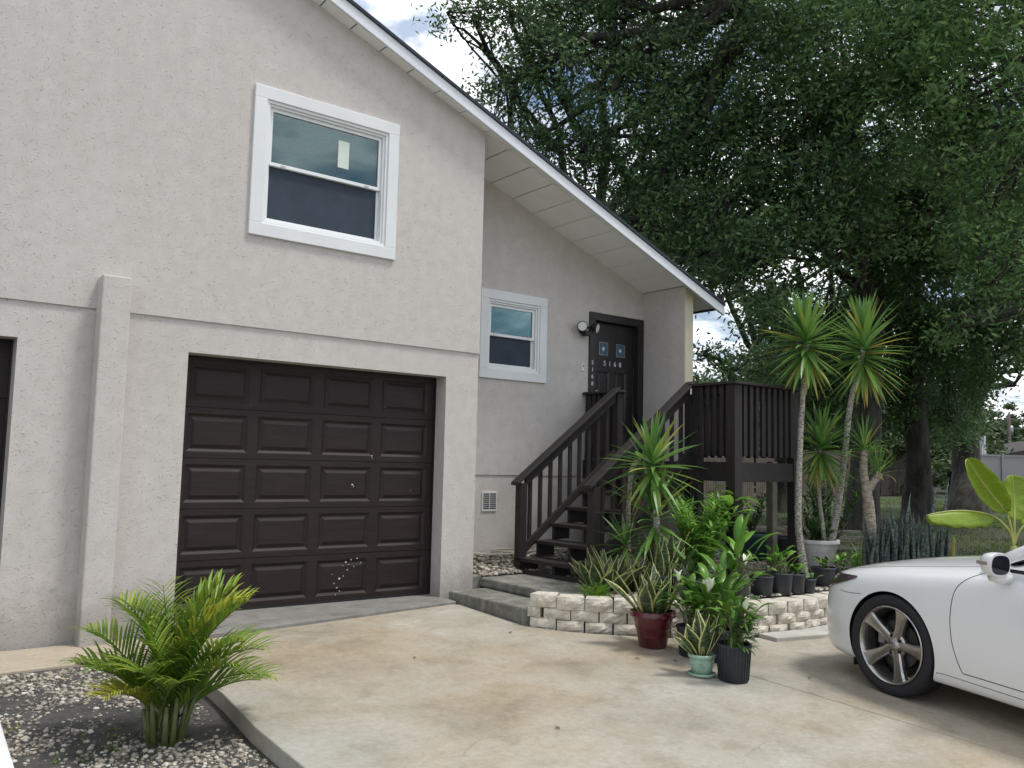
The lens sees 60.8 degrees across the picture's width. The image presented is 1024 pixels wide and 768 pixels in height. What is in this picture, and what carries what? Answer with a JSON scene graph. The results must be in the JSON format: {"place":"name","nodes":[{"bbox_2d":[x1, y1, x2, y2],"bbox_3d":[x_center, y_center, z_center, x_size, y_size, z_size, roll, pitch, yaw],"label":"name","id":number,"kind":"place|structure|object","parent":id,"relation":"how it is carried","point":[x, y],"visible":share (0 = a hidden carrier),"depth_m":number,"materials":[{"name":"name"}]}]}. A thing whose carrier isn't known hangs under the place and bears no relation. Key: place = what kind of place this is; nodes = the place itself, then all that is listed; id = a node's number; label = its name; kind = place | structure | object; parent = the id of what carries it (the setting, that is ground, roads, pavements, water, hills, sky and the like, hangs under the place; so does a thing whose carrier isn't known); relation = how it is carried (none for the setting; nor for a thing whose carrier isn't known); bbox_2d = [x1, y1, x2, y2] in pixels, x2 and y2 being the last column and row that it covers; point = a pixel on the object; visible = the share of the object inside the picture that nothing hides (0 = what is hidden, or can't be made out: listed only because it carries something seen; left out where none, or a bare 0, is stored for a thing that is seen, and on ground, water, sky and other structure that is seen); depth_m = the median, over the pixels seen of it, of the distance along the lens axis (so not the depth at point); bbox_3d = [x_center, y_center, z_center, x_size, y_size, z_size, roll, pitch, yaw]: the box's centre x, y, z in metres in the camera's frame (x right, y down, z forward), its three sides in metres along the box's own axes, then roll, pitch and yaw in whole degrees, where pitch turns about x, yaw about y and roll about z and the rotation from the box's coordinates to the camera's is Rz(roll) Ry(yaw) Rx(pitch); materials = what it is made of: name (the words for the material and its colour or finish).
{"place":"outdoors","nodes":[
{"label":"outdoors","id":0,"kind":"place"},
{"bbox_2d":[0,638,151,674],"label":"path","id":1,"kind":"structure","parent":0,"point":[29,660],"depth_m":5.87,"materials":[{"name":"concrete"}]},
{"bbox_2d":[0,490,1023,767],"bbox_3d":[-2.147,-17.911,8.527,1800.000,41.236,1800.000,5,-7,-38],"label":"ground","id":2,"kind":"structure","parent":0,"point":[132,726],"depth_m":4.80,"materials":[{"name":"soil"}]},
{"bbox_2d":[0,723,13,767],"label":"bed edging","id":3,"kind":"object","parent":2,"relation":"on","point":[5,760],"depth_m":4.06,"materials":[{"name":"white"}]},
{"bbox_2d":[4,672,141,767],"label":"weeds","id":4,"kind":"object","parent":2,"relation":"on","point":[82,736],"visible":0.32,"depth_m":4.51,"materials":[{"name":"green plant"}]},
{"bbox_2d":[0,661,275,767],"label":"pebbles","id":5,"kind":"object","parent":2,"relation":"on","point":[169,752],"visible":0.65,"depth_m":4.50,"materials":[{"name":"gravel"}]},
{"bbox_2d":[59,569,283,747],"bbox_3d":[-1.749,1.428,4.538,1.122,0.902,0.771,3,-6,-19],"label":"clumping palm","id":6,"kind":"object","parent":2,"relation":"on","point":[173,674],"visible":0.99,"depth_m":4.50,"materials":[{"name":"green plant"}]},
{"bbox_2d":[168,594,455,637],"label":"garage sill","id":7,"kind":"structure","parent":2,"relation":"on","point":[281,617],"depth_m":7.25,"materials":[{"name":"concrete"}]},
{"bbox_2d":[0,0,725,651],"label":"townhouse","id":8,"kind":"structure","parent":2,"relation":"on","point":[300,300],"depth_m":7.47,"materials":[{"name":"paint"}]},
{"bbox_2d":[0,338,13,512],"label":"garage door","id":9,"kind":"structure","parent":8,"relation":"in","point":[6,345],"depth_m":6.27,"materials":[{"name":"paint"}]},
{"bbox_2d":[173,355,436,615],"bbox_3d":[-1.749,0.875,7.723,2.491,2.108,0.080,5,-7,-38],"label":"garage door","id":10,"kind":"structure","parent":8,"relation":"in","point":[346,547],"depth_m":7.65,"materials":[{"name":"paint"}]},
{"bbox_2d":[247,83,399,260],"bbox_3d":[-1.753,-1.829,7.884,1.396,1.293,0.448,5,-7,-38],"label":"window","id":11,"kind":"structure","parent":8,"relation":"in","point":[324,175],"depth_m":7.76,"materials":[{"name":"plastic"}]},
{"bbox_2d":[478,287,547,383],"bbox_3d":[-0.105,-0.519,9.950,0.947,0.986,0.448,5,-7,-38],"label":"window","id":12,"kind":"structure","parent":8,"relation":"in","point":[508,351],"depth_m":9.85,"materials":[{"name":"plastic"}]},
{"bbox_2d":[577,321,599,335],"bbox_3d":[0.895,-0.654,10.378,0.356,0.160,0.175,5,-7,-38],"label":"flood light","id":13,"kind":"object","parent":8,"relation":"attached to","point":[582,327],"visible":1,"depth_m":10.36,"materials":[{"name":"black plastic"}]},
{"bbox_2d":[588,311,643,459],"bbox_3d":[1.258,0.062,10.759,0.927,1.812,0.113,5,-7,-38],"label":"front door","id":14,"kind":"structure","parent":8,"relation":"in","point":[610,357],"depth_m":10.90,"materials":[{"name":"paint"}]},
{"bbox_2d":[472,574,480,588],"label":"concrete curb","id":15,"kind":"structure","parent":2,"relation":"on","point":[476,582],"depth_m":8.48,"materials":[{"name":"grey concrete"}]},
{"bbox_2d":[449,588,543,626],"bbox_3d":[-0.021,2.016,7.823,0.515,0.202,1.217,5,-7,-38],"label":"concrete step","id":16,"kind":"object","parent":2,"relation":"on","point":[511,607],"visible":0.4,"depth_m":7.71,"materials":[{"name":"grey concrete"}]},
{"bbox_2d":[480,574,631,597],"bbox_3d":[0.371,1.910,8.160,0.760,0.086,1.380,5,-7,-38],"label":"concrete step","id":17,"kind":"object","parent":16,"relation":"on","point":[524,584],"visible":0.48,"depth_m":8.14,"materials":[{"name":"grey concrete"}]},
{"bbox_2d":[411,0,816,318],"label":"oak tree","id":18,"kind":"object","parent":2,"relation":"on","point":[647,188],"visible":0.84,"depth_m":14.36,"materials":[{"name":"green plant"}]},
{"bbox_2d":[624,438,659,566],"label":"bare stem yucca","id":19,"kind":"object","parent":2,"relation":"on","point":[629,488],"visible":0.54,"depth_m":8.27,"materials":[{"name":"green plant"}]},
{"bbox_2d":[511,381,800,584],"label":"porch deck","id":20,"kind":"structure","parent":2,"relation":"on","point":[721,418],"depth_m":8.97,"materials":[{"name":"paint"}]},
{"bbox_2d":[473,547,851,599],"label":"gravel","id":21,"kind":"structure","parent":2,"relation":"on","point":[501,569],"depth_m":9.08,"materials":[{"name":"grey gravel"}]},
{"bbox_2d":[473,548,567,554],"bbox_3d":[0.007,1.650,9.345,1.631,0.316,0.323,5,-7,-38],"label":"edging","id":22,"kind":"object","parent":21,"relation":"on","point":[504,551],"visible":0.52,"depth_m":9.20,"materials":[{"name":"concrete"}]},
{"bbox_2d":[574,578,614,596],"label":"asparagus fern","id":23,"kind":"object","parent":21,"relation":"on","point":[597,592],"visible":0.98,"depth_m":7.36,"materials":[{"name":"green plant"}]},
{"bbox_2d":[570,547,645,593],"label":"potted snake plant","id":24,"kind":"object","parent":21,"relation":"on","point":[597,568],"visible":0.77,"depth_m":7.61,"materials":[{"name":"green plant"}]},
{"bbox_2d":[594,511,646,570],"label":"young yucca","id":25,"kind":"object","parent":21,"relation":"on","point":[625,538],"visible":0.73,"depth_m":8.00,"materials":[{"name":"green plant"}]},
{"bbox_2d":[618,555,651,591],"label":"snake plant","id":26,"kind":"object","parent":21,"relation":"on","point":[632,586],"visible":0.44,"depth_m":7.62,"materials":[{"name":"green plant"}]},
{"bbox_2d":[601,409,706,571],"bbox_3d":[1.276,1.058,7.843,1.069,1.699,1.091,5,-7,-38],"label":"leaning yucca","id":27,"kind":"object","parent":21,"relation":"on","point":[654,480],"visible":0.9,"depth_m":7.82,"materials":[{"name":"green plant"}]},
{"bbox_2d":[638,530,689,592],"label":"potted snake plant","id":28,"kind":"object","parent":21,"relation":"on","point":[658,558],"visible":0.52,"depth_m":7.61,"materials":[{"name":"green plant"}]},
{"bbox_2d":[661,547,707,596],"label":"potted dark plant","id":29,"kind":"object","parent":21,"relation":"on","point":[687,568],"visible":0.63,"depth_m":7.42,"materials":[{"name":"green plant"}]},
{"bbox_2d":[668,491,740,578],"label":"bright green shrub","id":30,"kind":"object","parent":21,"relation":"on","point":[707,526],"visible":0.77,"depth_m":8.32,"materials":[{"name":"green plant"}]},
{"bbox_2d":[686,510,777,598],"bbox_3d":[1.946,1.465,7.600,0.736,0.770,0.551,4,-6,-24],"label":"potted arching plant","id":31,"kind":"object","parent":21,"relation":"on","point":[740,537],"visible":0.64,"depth_m":7.54,"materials":[{"name":"green plant"}]},
{"bbox_2d":[705,484,759,579],"bbox_3d":[2.165,1.481,8.552,0.457,0.986,0.480,5,-7,-38],"label":"young tree sapling","id":32,"kind":"object","parent":21,"relation":"on","point":[728,500],"visible":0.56,"depth_m":8.53,"materials":[{"name":"green plant"}]},
{"bbox_2d":[733,550,788,596],"bbox_3d":[2.204,1.682,7.748,0.488,0.375,0.388,-1,-6,27],"label":"nursery pot","id":33,"kind":"object","parent":21,"relation":"on","point":[763,585],"visible":0.76,"depth_m":7.64,"materials":[{"name":"plastic"}]},
{"bbox_2d":[759,543,804,594],"bbox_3d":[2.420,1.657,7.875,0.511,0.460,0.298,4,-6,-22],"label":"nursery pot","id":34,"kind":"object","parent":21,"relation":"on","point":[782,584],"visible":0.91,"depth_m":7.77,"materials":[{"name":"plastic"}]},
{"bbox_2d":[777,535,786,561],"bbox_3d":[3.271,1.996,10.564,0.384,0.300,0.384,5,-7,-38],"label":"nursery pot","id":35,"kind":"object","parent":21,"relation":"on","point":[782,542],"visible":0.29,"depth_m":10.41,"materials":[{"name":"plastic"}]},
{"bbox_2d":[783,563,806,593],"bbox_3d":[2.575,1.765,7.951,0.252,0.266,0.223,5,-7,-38],"label":"nursery pot","id":36,"kind":"object","parent":21,"relation":"on","point":[798,583],"visible":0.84,"depth_m":7.85,"materials":[{"name":"plastic"}]},
{"bbox_2d":[803,569,823,592],"bbox_3d":[2.723,1.810,8.035,0.236,0.198,0.195,4,-6,-23],"label":"nursery pot","id":37,"kind":"object","parent":21,"relation":"on","point":[810,583],"visible":0.63,"depth_m":7.95,"materials":[{"name":"plastic"}]},
{"bbox_2d":[810,556,836,587],"bbox_3d":[2.988,1.793,8.343,0.254,0.300,0.264,-1,-6,21],"label":"nursery pot","id":38,"kind":"object","parent":21,"relation":"on","point":[828,572],"visible":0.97,"depth_m":8.27,"materials":[{"name":"plastic"}]},
{"bbox_2d":[827,552,860,573],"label":"potted plant","id":39,"kind":"object","parent":21,"relation":"on","point":[842,557],"visible":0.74,"depth_m":8.43,"materials":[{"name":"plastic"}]},
{"bbox_2d":[837,534,861,567],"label":"grass tuft","id":40,"kind":"object","parent":21,"relation":"on","point":[857,562],"visible":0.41,"depth_m":9.57,"materials":[{"name":"green plant"}]},
{"bbox_2d":[861,481,954,565],"bbox_3d":[4.182,1.521,9.084,1.094,1.028,0.388,2,-5,-12],"label":"snake plant clump","id":41,"kind":"object","parent":21,"relation":"on","point":[891,543],"visible":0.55,"depth_m":9.05,"materials":[{"name":"green plant"}]},
{"bbox_2d":[527,591,828,637],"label":"retaining wall","id":42,"kind":"structure","parent":2,"relation":"on","point":[570,612],"depth_m":7.18,"materials":[{"name":"beige stone"}]},
{"bbox_2d":[693,364,759,462],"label":"background tree","id":43,"kind":"object","parent":2,"relation":"on","point":[696,376],"visible":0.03,"depth_m":42.58,"materials":[{"name":"green plant"}]},
{"bbox_2d":[606,175,853,513],"bbox_3d":[5.355,-0.911,20.220,7.959,8.229,5.754,5,-7,-38],"label":"oak tree","id":44,"kind":"object","parent":2,"relation":"on","point":[753,331],"visible":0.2,"depth_m":20.39,"materials":[{"name":"green plant"}]},
{"bbox_2d":[742,492,765,560],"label":"potted shrub","id":45,"kind":"object","parent":2,"relation":"on","point":[753,538],"visible":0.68,"depth_m":10.55,"materials":[{"name":"green plant"}]},
{"bbox_2d":[766,462,776,566],"bbox_3d":[3.008,1.528,10.100,0.090,1.252,0.090,5,-7,-38],"label":"timber post","id":46,"kind":"object","parent":2,"relation":"on","point":[771,508],"visible":0.56,"depth_m":10.07,"materials":[{"name":"brown wood"}]},
{"bbox_2d":[711,515,861,549],"bbox_3d":[3.637,2.055,12.323,2.954,0.476,1.806,1,-5,2],"label":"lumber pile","id":47,"kind":"object","parent":2,"relation":"on","point":[779,528],"visible":0.12,"depth_m":12.30,"materials":[{"name":"brown wood"}]},
{"bbox_2d":[618,0,989,531],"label":"oak tree","id":48,"kind":"object","parent":2,"relation":"on","point":[851,176],"visible":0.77,"depth_m":13.71,"materials":[{"name":"green plant"}]},
{"bbox_2d":[754,388,853,485],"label":"background tree","id":49,"kind":"object","parent":2,"relation":"on","point":[808,435],"visible":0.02,"depth_m":44.62,"materials":[{"name":"green plant"}]},
{"bbox_2d":[704,447,905,498],"bbox_3d":[10.963,3.680,35.701,29.251,2.140,0.145,6,-7,-42],"label":"wooden fence","id":50,"kind":"object","parent":2,"relation":"on","point":[887,482],"visible":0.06,"depth_m":37.54,"materials":[{"name":"brown wood"}]},
{"bbox_2d":[757,285,861,576],"bbox_3d":[3.052,0.506,8.956,1.084,3.087,0.936,0,-5,11],"label":"tall yucca","id":51,"kind":"object","parent":2,"relation":"on","point":[807,368],"visible":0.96,"depth_m":9.03,"materials":[{"name":"green plant"}]},
{"bbox_2d":[785,515,839,571],"bbox_3d":[3.344,1.742,9.627,0.621,0.618,0.537,0,-5,10],"label":"round planter","id":52,"kind":"object","parent":2,"relation":"on","point":[816,546],"visible":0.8,"depth_m":9.44,"materials":[{"name":"ceramic"}]},
{"bbox_2d":[771,401,860,540],"bbox_3d":[3.365,1.135,9.494,1.022,1.964,1.012,5,-7,-38],"label":"short yucca","id":53,"kind":"object","parent":52,"relation":"in","point":[821,429],"visible":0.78,"depth_m":9.46,"materials":[{"name":"green plant"}]},
{"bbox_2d":[802,464,861,538],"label":"leafy shrub","id":54,"kind":"object","parent":2,"relation":"on","point":[815,513],"visible":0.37,"depth_m":10.74,"materials":[{"name":"green plant"}]},
{"bbox_2d":[815,393,901,451],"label":"background tree","id":55,"kind":"object","parent":2,"relation":"on","point":[839,440],"visible":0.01,"depth_m":47.86,"materials":[{"name":"green plant"}]},
{"bbox_2d":[836,412,901,565],"bbox_3d":[3.727,1.187,9.159,0.690,1.804,0.652,5,-7,-38],"label":"forked dracaena","id":56,"kind":"object","parent":2,"relation":"on","point":[867,484],"visible":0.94,"depth_m":9.15,"materials":[{"name":"green plant"}]},
{"bbox_2d":[715,499,1023,563],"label":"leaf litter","id":57,"kind":"object","parent":2,"relation":"on","point":[924,532],"visible":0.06,"depth_m":17.29,"materials":[{"name":"brown plant"}]},
{"bbox_2d":[818,290,922,540],"bbox_3d":[3.873,0.523,9.421,1.173,3.177,1.113,1,-5,-2],"label":"tall yucca","id":58,"kind":"object","parent":2,"relation":"on","point":[863,376],"visible":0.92,"depth_m":9.49,"materials":[{"name":"green plant"}]},
{"bbox_2d":[718,0,1023,363],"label":"oak tree","id":59,"kind":"object","parent":2,"relation":"on","point":[940,26],"visible":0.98,"depth_m":11.29,"materials":[{"name":"green plant"}]},
{"bbox_2d":[809,404,951,495],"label":"background tree","id":60,"kind":"object","parent":2,"relation":"on","point":[941,465],"visible":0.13,"depth_m":41.92,"materials":[{"name":"plant"}]},
{"bbox_2d":[754,440,1006,490],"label":"shrubbery","id":61,"kind":"object","parent":2,"relation":"on","point":[991,450],"visible":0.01,"depth_m":61.06,"materials":[{"name":"green plant"}]},
{"bbox_2d":[757,115,1023,525],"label":"oak tree","id":62,"kind":"object","parent":2,"relation":"on","point":[919,411],"visible":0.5,"depth_m":18.09,"materials":[{"name":"green plant"}]},
{"bbox_2d":[932,468,946,491],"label":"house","id":63,"kind":"structure","parent":2,"relation":"on","point":[938,489],"depth_m":54.91,"materials":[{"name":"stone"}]},
{"bbox_2d":[894,384,1007,490],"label":"background tree","id":64,"kind":"object","parent":2,"relation":"on","point":[996,451],"depth_m":53.96,"materials":[{"name":"green plant"}]},
{"bbox_2d":[882,105,1023,512],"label":"oak tree","id":65,"kind":"object","parent":2,"relation":"on","point":[1007,352],"visible":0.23,"depth_m":19.14,"materials":[{"name":"green plant"}]},
{"bbox_2d":[902,408,1013,493],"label":"background tree","id":66,"kind":"object","parent":2,"relation":"on","point":[992,437],"visible":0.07,"depth_m":48.74,"materials":[{"name":"green plant"}]},
{"bbox_2d":[926,457,1023,550],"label":"banana plant","id":67,"kind":"object","parent":2,"relation":"on","point":[994,492],"visible":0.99,"depth_m":8.86,"materials":[{"name":"green plant"}]},
{"bbox_2d":[981,454,1023,482],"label":"vinyl fence","id":68,"kind":"object","parent":2,"relation":"on","point":[1002,467],"visible":0.28,"depth_m":36.49,"materials":[{"name":"white plastic"}]},
{"bbox_2d":[984,410,1023,444],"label":"background tree","id":69,"kind":"object","parent":2,"relation":"on","point":[1004,427],"visible":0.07,"depth_m":81.74,"materials":[{"name":"green plant"}]},
{"bbox_2d":[984,410,1023,436],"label":"background tree","id":70,"kind":"object","parent":2,"relation":"on","point":[1020,431],"visible":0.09,"depth_m":98.07,"materials":[{"name":"green plant"}]},
{"bbox_2d":[985,401,1023,436],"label":"background tree","id":71,"kind":"object","parent":2,"relation":"on","point":[1008,406],"visible":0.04,"depth_m":105.42,"materials":[{"name":"green plant"}]},
{"bbox_2d":[1003,414,1013,442],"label":"utility pole","id":72,"kind":"object","parent":2,"relation":"on","point":[1010,430],"visible":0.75,"depth_m":75.28,"materials":[{"name":"grey wood"}]},
{"bbox_2d":[172,604,1023,767],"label":"driveway","id":73,"kind":"structure","parent":0,"point":[466,687],"depth_m":5.05,"materials":[{"name":"concrete"}]},
{"bbox_2d":[604,563,687,648],"bbox_3d":[1.066,1.712,6.724,0.535,0.617,0.483,6,-7,-43],"label":"potted snake plant","id":74,"kind":"object","parent":73,"relation":"on","point":[653,620],"visible":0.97,"depth_m":6.62,"materials":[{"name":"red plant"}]},
{"bbox_2d":[672,609,723,677],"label":"potted snake plant","id":75,"kind":"object","parent":73,"relation":"on","point":[698,640],"visible":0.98,"depth_m":5.93,"materials":[{"name":"green plant"}]},
{"bbox_2d":[704,590,773,683],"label":"potted green plant","id":76,"kind":"object","parent":73,"relation":"on","point":[733,660],"visible":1,"depth_m":5.81,"materials":[{"name":"green plant"}]},
{"bbox_2d":[353,0,1023,427],"label":"sky","id":77,"kind":"structure","parent":0,"point":[396,15],"materials":[{"name":"white"}]},
{"bbox_2d":[620,635,1023,758],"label":"driveway","id":78,"kind":"structure","parent":0,"point":[830,669],"depth_m":5.68,"materials":[{"name":"concrete"}]},
{"bbox_2d":[654,569,716,657],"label":"potted peace lily","id":79,"kind":"object","parent":78,"relation":"on","point":[690,614],"visible":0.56,"depth_m":6.50,"materials":[{"name":"plant"}]},
{"bbox_2d":[671,563,760,662],"bbox_3d":[1.535,1.683,6.416,0.671,0.686,0.708,1,-5,3],"label":"potted peace lily","id":80,"kind":"object","parent":78,"relation":"on","point":[717,585],"visible":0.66,"depth_m":6.38,"materials":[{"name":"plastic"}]},
{"bbox_2d":[698,550,772,640],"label":"potted lily clump","id":81,"kind":"object","parent":78,"relation":"on","point":[728,559],"visible":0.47,"depth_m":6.94,"materials":[{"name":"plant"}]},
{"bbox_2d":[759,625,828,641],"bbox_3d":[2.892,2.162,7.660,1.905,0.075,0.262,5,-6,-34],"label":"footing strip","id":82,"kind":"object","parent":78,"relation":"on","point":[819,632],"visible":0.32,"depth_m":7.26,"materials":[{"name":"beige concrete"}]},
{"bbox_2d":[827,545,1023,708],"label":"parked car","id":83,"kind":"object","parent":78,"relation":"on","point":[932,624],"visible":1,"depth_m":5.45,"materials":[{"name":"white paint"}]},
{"bbox_2d":[704,497,1023,565],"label":"grass","id":84,"kind":"structure","parent":0,"point":[937,508],"depth_m":17.73,"materials":[{"name":"green plant"}]},
{"bbox_2d":[979,436,985,453],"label":"service post","id":85,"kind":"object","parent":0,"point":[982,450],"visible":0.15,"depth_m":41.99,"materials":[{"name":"grey wood"}]},
{"bbox_2d":[986,441,1023,454],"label":"neighbour house","id":86,"kind":"structure","parent":0,"point":[1018,446],"depth_m":62.47,"materials":[{"name":"grey"}]}
]}

